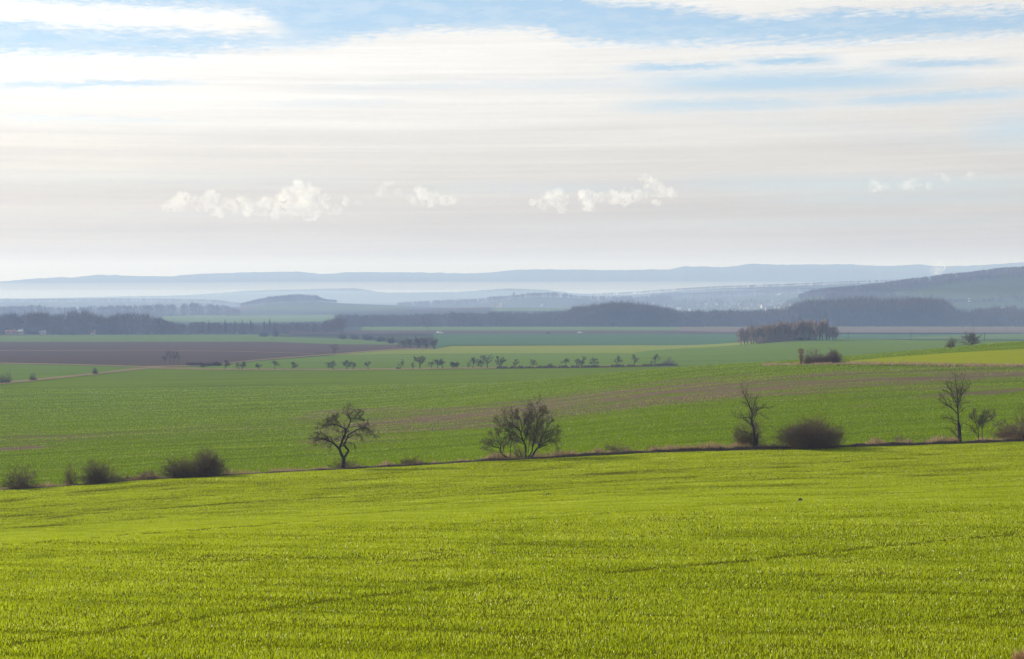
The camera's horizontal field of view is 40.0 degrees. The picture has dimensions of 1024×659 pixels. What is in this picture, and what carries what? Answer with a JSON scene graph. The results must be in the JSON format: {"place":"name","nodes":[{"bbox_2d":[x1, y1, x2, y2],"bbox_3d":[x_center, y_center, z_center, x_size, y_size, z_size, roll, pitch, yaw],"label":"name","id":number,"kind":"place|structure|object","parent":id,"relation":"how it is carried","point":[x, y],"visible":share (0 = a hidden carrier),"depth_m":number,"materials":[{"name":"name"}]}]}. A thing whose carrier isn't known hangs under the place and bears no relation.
{"place":"outdoors","nodes":[
{"label":"outdoors","id":0,"kind":"place"},
{"bbox_2d":[0,364,150,384],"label":"meadow strip","id":1,"kind":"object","parent":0,"point":[22,371],"visible":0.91,"depth_m":552.70,"materials":[{"name":"plant"}]},
{"bbox_2d":[0,350,311,353],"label":"field path","id":2,"kind":"structure","parent":0,"point":[117,350],"depth_m":766.28,"materials":[{"name":"soil"}]},
{"bbox_2d":[0,342,435,366],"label":"ploughed field","id":3,"kind":"structure","parent":0,"point":[202,352],"depth_m":758.62,"materials":[{"name":"soil"}]},
{"bbox_2d":[397,339,406,347],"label":"tree","id":4,"kind":"object","parent":3,"relation":"on","point":[401,342],"visible":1,"depth_m":808.10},
{"bbox_2d":[404,339,416,347],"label":"tree","id":5,"kind":"object","parent":3,"relation":"on","point":[409,343],"visible":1,"depth_m":805.90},
{"bbox_2d":[412,337,422,347],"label":"tree","id":6,"kind":"object","parent":3,"relation":"on","point":[417,341],"visible":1,"depth_m":802.16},
{"bbox_2d":[420,338,429,347],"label":"tree","id":7,"kind":"object","parent":3,"relation":"on","point":[424,340],"visible":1,"depth_m":798.89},
{"bbox_2d":[430,337,438,348],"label":"tree","id":8,"kind":"object","parent":3,"relation":"on","point":[433,342],"visible":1,"depth_m":796.81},
{"bbox_2d":[0,335,435,347],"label":"corn field","id":9,"kind":"structure","parent":0,"point":[130,338],"depth_m":973.32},
{"bbox_2d":[362,334,374,339],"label":"shrub","id":10,"kind":"object","parent":9,"relation":"on","point":[367,338],"visible":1,"depth_m":957.56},
{"bbox_2d":[374,336,384,341],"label":"shrub","id":11,"kind":"object","parent":9,"relation":"on","point":[379,339],"visible":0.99,"depth_m":928.80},
{"bbox_2d":[384,335,394,342],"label":"shrub","id":12,"kind":"object","parent":9,"relation":"on","point":[389,340],"visible":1,"depth_m":892.60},
{"bbox_2d":[6,348,432,366],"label":"plough margin","id":13,"kind":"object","parent":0,"point":[222,363],"visible":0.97,"depth_m":612.79,"materials":[{"name":"soil"}]},
{"bbox_2d":[199,305,252,313],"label":"knoll ploughland","id":14,"kind":"structure","parent":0,"point":[245,308],"depth_m":2449.15,"materials":[{"name":"soil"}]},
{"bbox_2d":[160,315,338,322],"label":"yellow field","id":15,"kind":"structure","parent":0,"point":[240,319],"depth_m":1808.00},
{"bbox_2d":[253,305,405,311],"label":"knoll pasture","id":16,"kind":"structure","parent":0,"point":[322,308],"depth_m":2358.98,"materials":[{"name":"plant"}]},
{"bbox_2d":[0,365,665,383],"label":"farm track","id":17,"kind":"structure","parent":0,"point":[254,369],"depth_m":552.51,"materials":[{"name":"soil"}]},
{"bbox_2d":[3,370,12,381],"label":"shrub","id":18,"kind":"object","parent":17,"relation":"on","point":[6,379],"visible":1,"depth_m":460.84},
{"bbox_2d":[325,361,336,368],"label":"orchard tree","id":19,"kind":"object","parent":17,"relation":"on","point":[332,363],"visible":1,"depth_m":547.98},
{"bbox_2d":[413,355,425,368],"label":"orchard tree","id":20,"kind":"object","parent":17,"relation":"on","point":[421,360],"visible":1,"depth_m":554.06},
{"bbox_2d":[469,357,480,367],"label":"orchard tree","id":21,"kind":"object","parent":17,"relation":"on","point":[473,360],"visible":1,"depth_m":557.88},
{"bbox_2d":[480,354,493,367],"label":"orchard tree","id":22,"kind":"object","parent":17,"relation":"on","point":[484,358],"visible":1,"depth_m":557.88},
{"bbox_2d":[495,356,506,366],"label":"orchard tree","id":23,"kind":"object","parent":17,"relation":"on","point":[500,361],"visible":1,"depth_m":559.32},
{"bbox_2d":[361,307,489,311],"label":"ploughland","id":24,"kind":"structure","parent":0,"point":[441,309],"depth_m":2114.77,"materials":[{"name":"soil"}]},
{"bbox_2d":[0,441,1023,658],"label":"wheat field","id":25,"kind":"structure","parent":0,"point":[560,612],"depth_m":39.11,"materials":[{"name":"plant"}]},
{"bbox_2d":[1010,646,1023,658],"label":"grass tuft","id":26,"kind":"object","parent":25,"relation":"on","point":[1018,655],"visible":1,"depth_m":24.29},
{"bbox_2d":[0,341,1023,488],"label":"crop field","id":27,"kind":"structure","parent":0,"point":[183,380],"depth_m":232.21,"materials":[{"name":"plant"}]},
{"bbox_2d":[944,336,957,347],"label":"shrub","id":28,"kind":"object","parent":27,"relation":"on","point":[951,343],"visible":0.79,"depth_m":369.97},
{"bbox_2d":[957,332,979,345],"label":"tree","id":29,"kind":"object","parent":27,"relation":"on","point":[971,337],"visible":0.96,"depth_m":375.19,"materials":[{"name":"plant"}]},
{"bbox_2d":[1009,403,1023,434],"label":"shrub","id":30,"kind":"object","parent":27,"relation":"on","point":[1022,409],"visible":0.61,"depth_m":131.10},
{"bbox_2d":[0,262,1023,366],"bbox_3d":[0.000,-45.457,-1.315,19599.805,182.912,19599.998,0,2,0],"label":"ground","id":31,"kind":"structure","parent":0,"point":[373,288],"depth_m":6226.45,"materials":[{"name":"plant"}]},
{"bbox_2d":[5,329,16,334],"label":"house","id":32,"kind":"structure","parent":31,"relation":"on","point":[11,332],"depth_m":1125.78,"materials":[{"name":"stone"}]},
{"bbox_2d":[17,328,24,334],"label":"house","id":33,"kind":"structure","parent":31,"relation":"on","point":[20,331],"depth_m":1126.66,"materials":[{"name":"stone"}]},
{"bbox_2d":[0,307,176,334],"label":"woodland","id":34,"kind":"object","parent":31,"relation":"on","point":[102,325],"visible":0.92,"depth_m":1157.07,"materials":[{"name":"plant"}]},
{"bbox_2d":[0,302,239,316],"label":"woodland","id":35,"kind":"object","parent":31,"relation":"on","point":[144,309],"visible":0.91,"depth_m":2106.25,"materials":[{"name":"plant"}]},
{"bbox_2d":[1,297,239,305],"bbox_3d":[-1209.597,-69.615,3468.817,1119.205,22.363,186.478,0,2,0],"label":"woodland","id":36,"kind":"object","parent":31,"relation":"on","point":[114,300],"visible":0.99,"depth_m":3428.23,"materials":[{"name":"plant"}]},
{"bbox_2d":[160,317,349,333],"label":"woodland","id":37,"kind":"object","parent":31,"relation":"on","point":[328,325],"visible":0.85,"depth_m":1170.07,"materials":[{"name":"plant"}]},
{"bbox_2d":[240,294,336,305],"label":"woodland","id":38,"kind":"object","parent":31,"relation":"on","point":[293,298],"visible":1,"depth_m":2614.90,"materials":[{"name":"plant"}]},
{"bbox_2d":[333,309,574,327],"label":"woodland","id":39,"kind":"object","parent":31,"relation":"on","point":[543,319],"visible":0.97,"depth_m":1415.31,"materials":[{"name":"plant"}]},
{"bbox_2d":[397,292,673,307],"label":"woodland","id":40,"kind":"object","parent":31,"relation":"on","point":[435,303],"visible":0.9,"depth_m":2968.05,"materials":[{"name":"plant"}]},
{"bbox_2d":[565,298,681,326],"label":"woodland","id":41,"kind":"object","parent":31,"relation":"on","point":[620,314],"visible":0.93,"depth_m":1410.58,"materials":[{"name":"plant"}]},
{"bbox_2d":[576,292,799,309],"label":"woodland","id":42,"kind":"object","parent":31,"relation":"on","point":[704,301],"visible":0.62,"depth_m":2820.02,"materials":[{"name":"plant"}]},
{"bbox_2d":[666,306,799,326],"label":"woodland","id":43,"kind":"object","parent":31,"relation":"on","point":[720,318],"visible":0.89,"depth_m":1434.57,"materials":[{"name":"plant"}]},
{"bbox_2d":[564,278,925,295],"bbox_3d":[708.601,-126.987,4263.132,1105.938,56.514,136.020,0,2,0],"label":"woodland","id":44,"kind":"object","parent":31,"relation":"on","point":[723,287],"visible":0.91,"depth_m":4234.27,"materials":[{"name":"plant"}]},
{"bbox_2d":[651,287,860,297],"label":"woodland","id":45,"kind":"object","parent":31,"relation":"on","point":[718,293],"visible":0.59,"depth_m":3431.57,"materials":[{"name":"plant"}]},
{"bbox_2d":[780,292,956,326],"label":"woodland","id":46,"kind":"object","parent":31,"relation":"on","point":[895,311],"visible":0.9,"depth_m":1462.85,"materials":[{"name":"plant"}]},
{"bbox_2d":[798,266,1023,299],"bbox_3d":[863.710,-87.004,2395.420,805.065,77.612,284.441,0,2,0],"label":"woodland","id":47,"kind":"object","parent":31,"relation":"on","point":[989,273],"visible":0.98,"depth_m":2323.84,"materials":[{"name":"plant"}]},
{"bbox_2d":[936,304,1023,326],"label":"woodland","id":48,"kind":"object","parent":31,"relation":"on","point":[991,315],"visible":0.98,"depth_m":1452.39,"materials":[{"name":"plant"}]},
{"bbox_2d":[947,295,1023,302],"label":"woodland","id":49,"kind":"object","parent":31,"relation":"on","point":[1015,296],"visible":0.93,"depth_m":2005.79,"materials":[{"name":"plant"}]},
{"bbox_2d":[0,433,1023,489],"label":"field bank","id":50,"kind":"structure","parent":0,"point":[691,449],"depth_m":129.28,"materials":[{"name":"plant"}]},
{"bbox_2d":[0,461,40,489],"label":"shrub","id":51,"kind":"object","parent":50,"relation":"on","point":[18,482],"visible":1,"depth_m":128.76,"materials":[{"name":"plant"}]},
{"bbox_2d":[59,459,79,484],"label":"shrub","id":52,"kind":"object","parent":50,"relation":"on","point":[69,481],"visible":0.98,"depth_m":129.75,"materials":[{"name":"plant"}]},
{"bbox_2d":[75,456,118,484],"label":"shrub","id":53,"kind":"object","parent":50,"relation":"on","point":[100,475],"visible":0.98,"depth_m":128.99,"materials":[{"name":"plant"}]},
{"bbox_2d":[111,473,133,480],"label":"shrub","id":54,"kind":"object","parent":50,"relation":"on","point":[121,478],"visible":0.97,"depth_m":129.84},
{"bbox_2d":[133,467,163,479],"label":"shrub","id":55,"kind":"object","parent":50,"relation":"on","point":[151,472],"visible":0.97,"depth_m":130.11,"materials":[{"name":"plant"}]},
{"bbox_2d":[157,450,195,478],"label":"shrub","id":56,"kind":"object","parent":50,"relation":"on","point":[178,472],"visible":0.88,"depth_m":129.20,"materials":[{"name":"plant"}]},
{"bbox_2d":[181,445,229,477],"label":"shrub","id":57,"kind":"object","parent":50,"relation":"on","point":[202,467],"visible":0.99,"depth_m":128.84,"materials":[{"name":"plant"}]},
{"bbox_2d":[308,402,380,467],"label":"apple tree","id":58,"kind":"object","parent":50,"relation":"on","point":[345,430],"visible":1,"depth_m":130.07,"materials":[{"name":"brown plant"}]},
{"bbox_2d":[328,458,364,467],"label":"shrub","id":59,"kind":"object","parent":50,"relation":"on","point":[346,464],"visible":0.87,"depth_m":130.96,"materials":[{"name":"plant"}]},
{"bbox_2d":[396,455,430,464],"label":"shrub","id":60,"kind":"object","parent":50,"relation":"on","point":[408,461],"visible":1,"depth_m":130.42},
{"bbox_2d":[480,415,523,458],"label":"field maple","id":61,"kind":"object","parent":50,"relation":"on","point":[503,442],"visible":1,"depth_m":129.82,"materials":[{"name":"green plant"}]},
{"bbox_2d":[512,443,527,457],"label":"shrub","id":62,"kind":"object","parent":50,"relation":"on","point":[518,455],"visible":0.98,"depth_m":130.98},
{"bbox_2d":[494,393,564,456],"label":"field maple","id":63,"kind":"object","parent":50,"relation":"on","point":[529,426],"visible":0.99,"depth_m":129.73,"materials":[{"name":"brown plant"}]},
{"bbox_2d":[603,441,631,451],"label":"shrub","id":64,"kind":"object","parent":50,"relation":"on","point":[614,448],"visible":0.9,"depth_m":130.62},
{"bbox_2d":[730,418,768,445],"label":"shrub","id":65,"kind":"object","parent":50,"relation":"on","point":[743,437],"visible":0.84,"depth_m":130.37,"materials":[{"name":"plant"}]},
{"bbox_2d":[731,383,772,445],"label":"ash tree","id":66,"kind":"object","parent":50,"relation":"on","point":[752,414],"visible":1,"depth_m":129.19,"materials":[{"name":"brown plant"}]},
{"bbox_2d":[763,414,848,449],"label":"shrub","id":67,"kind":"object","parent":50,"relation":"on","point":[815,434],"visible":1,"depth_m":127.63,"materials":[{"name":"plant"}]},
{"bbox_2d":[892,434,912,441],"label":"shrub","id":68,"kind":"object","parent":50,"relation":"on","point":[898,438],"visible":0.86,"depth_m":130.36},
{"bbox_2d":[937,370,971,441],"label":"ash tree","id":69,"kind":"object","parent":50,"relation":"on","point":[959,426],"visible":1,"depth_m":129.25,"materials":[{"name":"brown plant"}]},
{"bbox_2d":[968,408,986,439],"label":"sapling","id":70,"kind":"object","parent":50,"relation":"on","point":[973,413],"visible":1,"depth_m":129.22,"materials":[{"name":"green plant"}]},
{"bbox_2d":[978,408,1006,437],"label":"sapling","id":71,"kind":"object","parent":50,"relation":"on","point":[991,416],"visible":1,"depth_m":129.37,"materials":[{"name":"plant"}]},
{"bbox_2d":[989,420,1023,441],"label":"shrub","id":72,"kind":"object","parent":50,"relation":"on","point":[1004,433],"visible":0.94,"depth_m":130.00,"materials":[{"name":"plant"}]},
{"bbox_2d":[0,0,1023,280],"label":"sky","id":73,"kind":"structure","parent":0,"point":[138,137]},
{"bbox_2d":[289,330,742,333],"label":"dark field","id":74,"kind":"structure","parent":0,"point":[517,332],"depth_m":1162.82,"materials":[{"name":"soil"}]},
{"bbox_2d":[361,327,677,329],"bbox_3d":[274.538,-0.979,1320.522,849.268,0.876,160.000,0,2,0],"label":"meadow","id":75,"kind":"structure","parent":0,"point":[519,328],"depth_m":1319.89,"materials":[{"name":"plant"}]},
{"bbox_2d":[492,308,571,310],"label":"pasture","id":76,"kind":"structure","parent":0,"point":[524,309],"depth_m":2079.93,"materials":[{"name":"plant"}]},
{"bbox_2d":[337,341,754,354],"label":"lime strip","id":77,"kind":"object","parent":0,"point":[552,349],"visible":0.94,"depth_m":787.67,"materials":[{"name":"plant"}]},
{"bbox_2d":[151,339,1017,370],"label":"plain field","id":78,"kind":"structure","parent":0,"point":[761,352],"depth_m":656.53,"materials":[{"name":"plant"}]},
{"bbox_2d":[496,363,677,368],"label":"bank scrub","id":79,"kind":"object","parent":78,"relation":"on","point":[592,366],"visible":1,"depth_m":559.29,"materials":[{"name":"plant"}]},
{"bbox_2d":[662,356,675,364],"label":"shrub","id":80,"kind":"object","parent":78,"relation":"on","point":[665,362],"visible":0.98,"depth_m":571.64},
{"bbox_2d":[736,328,743,344],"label":"copse tree","id":81,"kind":"object","parent":78,"relation":"on","point":[740,338],"visible":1,"depth_m":788.28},
{"bbox_2d":[739,328,750,344],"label":"copse tree","id":82,"kind":"object","parent":78,"relation":"on","point":[745,338],"visible":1,"depth_m":787.34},
{"bbox_2d":[749,327,757,343],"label":"copse tree","id":83,"kind":"object","parent":78,"relation":"on","point":[754,335],"visible":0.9,"depth_m":798.33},
{"bbox_2d":[752,337,766,343],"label":"shrub","id":84,"kind":"object","parent":78,"relation":"on","point":[757,341],"visible":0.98,"depth_m":791.99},
{"bbox_2d":[755,325,764,340],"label":"copse tree","id":85,"kind":"object","parent":78,"relation":"on","point":[759,332],"visible":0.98,"depth_m":798.94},
{"bbox_2d":[762,325,773,338],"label":"copse tree","id":86,"kind":"object","parent":78,"relation":"on","point":[766,331],"visible":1,"depth_m":800.92,"materials":[{"name":"plant"}]},
{"bbox_2d":[764,335,777,342],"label":"shrub","id":87,"kind":"object","parent":78,"relation":"on","point":[768,340],"visible":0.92,"depth_m":799.95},
{"bbox_2d":[769,325,779,338],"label":"copse tree","id":88,"kind":"object","parent":78,"relation":"on","point":[773,329],"visible":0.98,"depth_m":805.07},
{"bbox_2d":[769,321,782,336],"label":"copse tree","id":89,"kind":"object","parent":78,"relation":"on","point":[778,327],"visible":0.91,"depth_m":807.74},
{"bbox_2d":[776,322,784,336],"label":"copse tree","id":90,"kind":"object","parent":78,"relation":"on","point":[782,331],"visible":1,"depth_m":808.03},
{"bbox_2d":[773,334,788,341],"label":"shrub","id":91,"kind":"object","parent":78,"relation":"on","point":[781,340],"visible":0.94,"depth_m":805.51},
{"bbox_2d":[782,324,790,338],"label":"copse tree","id":92,"kind":"object","parent":78,"relation":"on","point":[786,327],"visible":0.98,"depth_m":813.79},
{"bbox_2d":[785,334,794,340],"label":"shrub","id":93,"kind":"object","parent":78,"relation":"on","point":[790,338],"visible":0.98,"depth_m":812.24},
{"bbox_2d":[791,321,798,339],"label":"copse tree","id":94,"kind":"object","parent":78,"relation":"on","point":[794,328],"visible":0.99,"depth_m":817.27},
{"bbox_2d":[788,320,804,339],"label":"copse tree","id":95,"kind":"object","parent":78,"relation":"on","point":[798,324],"visible":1,"depth_m":816.60,"materials":[{"name":"plant"}]},
{"bbox_2d":[796,319,808,339],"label":"copse tree","id":96,"kind":"object","parent":78,"relation":"on","point":[803,323],"visible":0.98,"depth_m":819.86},
{"bbox_2d":[803,322,813,339],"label":"copse tree","id":97,"kind":"object","parent":78,"relation":"on","point":[810,325],"visible":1,"depth_m":817.37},
{"bbox_2d":[802,319,819,339],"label":"copse tree","id":98,"kind":"object","parent":78,"relation":"on","point":[807,323],"visible":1,"depth_m":820.84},
{"bbox_2d":[813,320,829,339],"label":"copse tree","id":99,"kind":"object","parent":78,"relation":"on","point":[817,329],"visible":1,"depth_m":820.42,"materials":[{"name":"plant"}]},
{"bbox_2d":[817,319,833,339],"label":"copse tree","id":100,"kind":"object","parent":78,"relation":"on","point":[824,329],"visible":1,"depth_m":820.28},
{"bbox_2d":[823,324,830,339],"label":"copse tree","id":101,"kind":"object","parent":78,"relation":"on","point":[828,330],"visible":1,"depth_m":818.11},
{"bbox_2d":[831,326,836,339],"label":"copse tree","id":102,"kind":"object","parent":78,"relation":"on","point":[833,329],"visible":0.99,"depth_m":819.18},
{"bbox_2d":[434,334,1023,347],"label":"rape field","id":103,"kind":"structure","parent":0,"point":[570,339],"depth_m":994.81,"materials":[{"name":"plant"}]},
{"bbox_2d":[723,296,835,301],"bbox_3d":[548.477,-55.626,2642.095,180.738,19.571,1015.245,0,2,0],"label":"village field","id":104,"kind":"structure","parent":0,"point":[788,299],"depth_m":3069.49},
{"bbox_2d":[678,327,1023,332],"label":"stubble field","id":105,"kind":"structure","parent":0,"point":[914,329],"depth_m":1264.26,"materials":[{"name":"plant"}]},
{"bbox_2d":[778,362,1020,365],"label":"brow margin","id":106,"kind":"object","parent":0,"point":[868,364],"visible":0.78,"depth_m":284.17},
{"bbox_2d":[798,348,804,363],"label":"rusty shrub","id":107,"kind":"object","parent":106,"relation":"on","point":[801,352],"visible":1,"depth_m":297.63,"materials":[{"name":"orange plant"}]},
{"bbox_2d":[803,355,812,363],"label":"shrub","id":108,"kind":"object","parent":106,"relation":"on","point":[807,360],"visible":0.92,"depth_m":296.69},
{"bbox_2d":[802,348,822,362],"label":"shrub","id":109,"kind":"object","parent":106,"relation":"on","point":[812,355],"visible":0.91,"depth_m":298.62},
{"bbox_2d":[811,354,831,362],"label":"shrub","id":110,"kind":"object","parent":106,"relation":"on","point":[819,359],"visible":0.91,"depth_m":297.23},
{"bbox_2d":[825,347,843,362],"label":"shrub","id":111,"kind":"object","parent":106,"relation":"on","point":[833,355],"visible":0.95,"depth_m":297.76,"materials":[{"name":"plant"}]},
{"bbox_2d":[763,360,1023,366],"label":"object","id":112,"kind":"structure","parent":106,"relation":"on","point":[971,364],"depth_m":275.18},
{"bbox_2d":[850,349,1023,364],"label":"brow field","id":113,"kind":"structure","parent":0,"point":[1003,356],"depth_m":296.41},
{"bbox_2d":[888,288,1023,300],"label":"hillside field","id":114,"kind":"structure","parent":0,"point":[979,294],"depth_m":2100.15,"materials":[{"name":"plant"}]},
{"bbox_2d":[824,285,912,300],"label":"woodland","id":115,"kind":"object","parent":114,"relation":"on","point":[828,296],"visible":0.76,"depth_m":2147.13,"materials":[{"name":"plant"}]},
{"bbox_2d":[896,334,1023,338],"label":"slope field","id":116,"kind":"structure","parent":0,"point":[1004,336],"depth_m":1013.22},
{"bbox_2d":[951,301,1023,307],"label":"foot field","id":117,"kind":"structure","parent":0,"point":[1019,304],"depth_m":1961.98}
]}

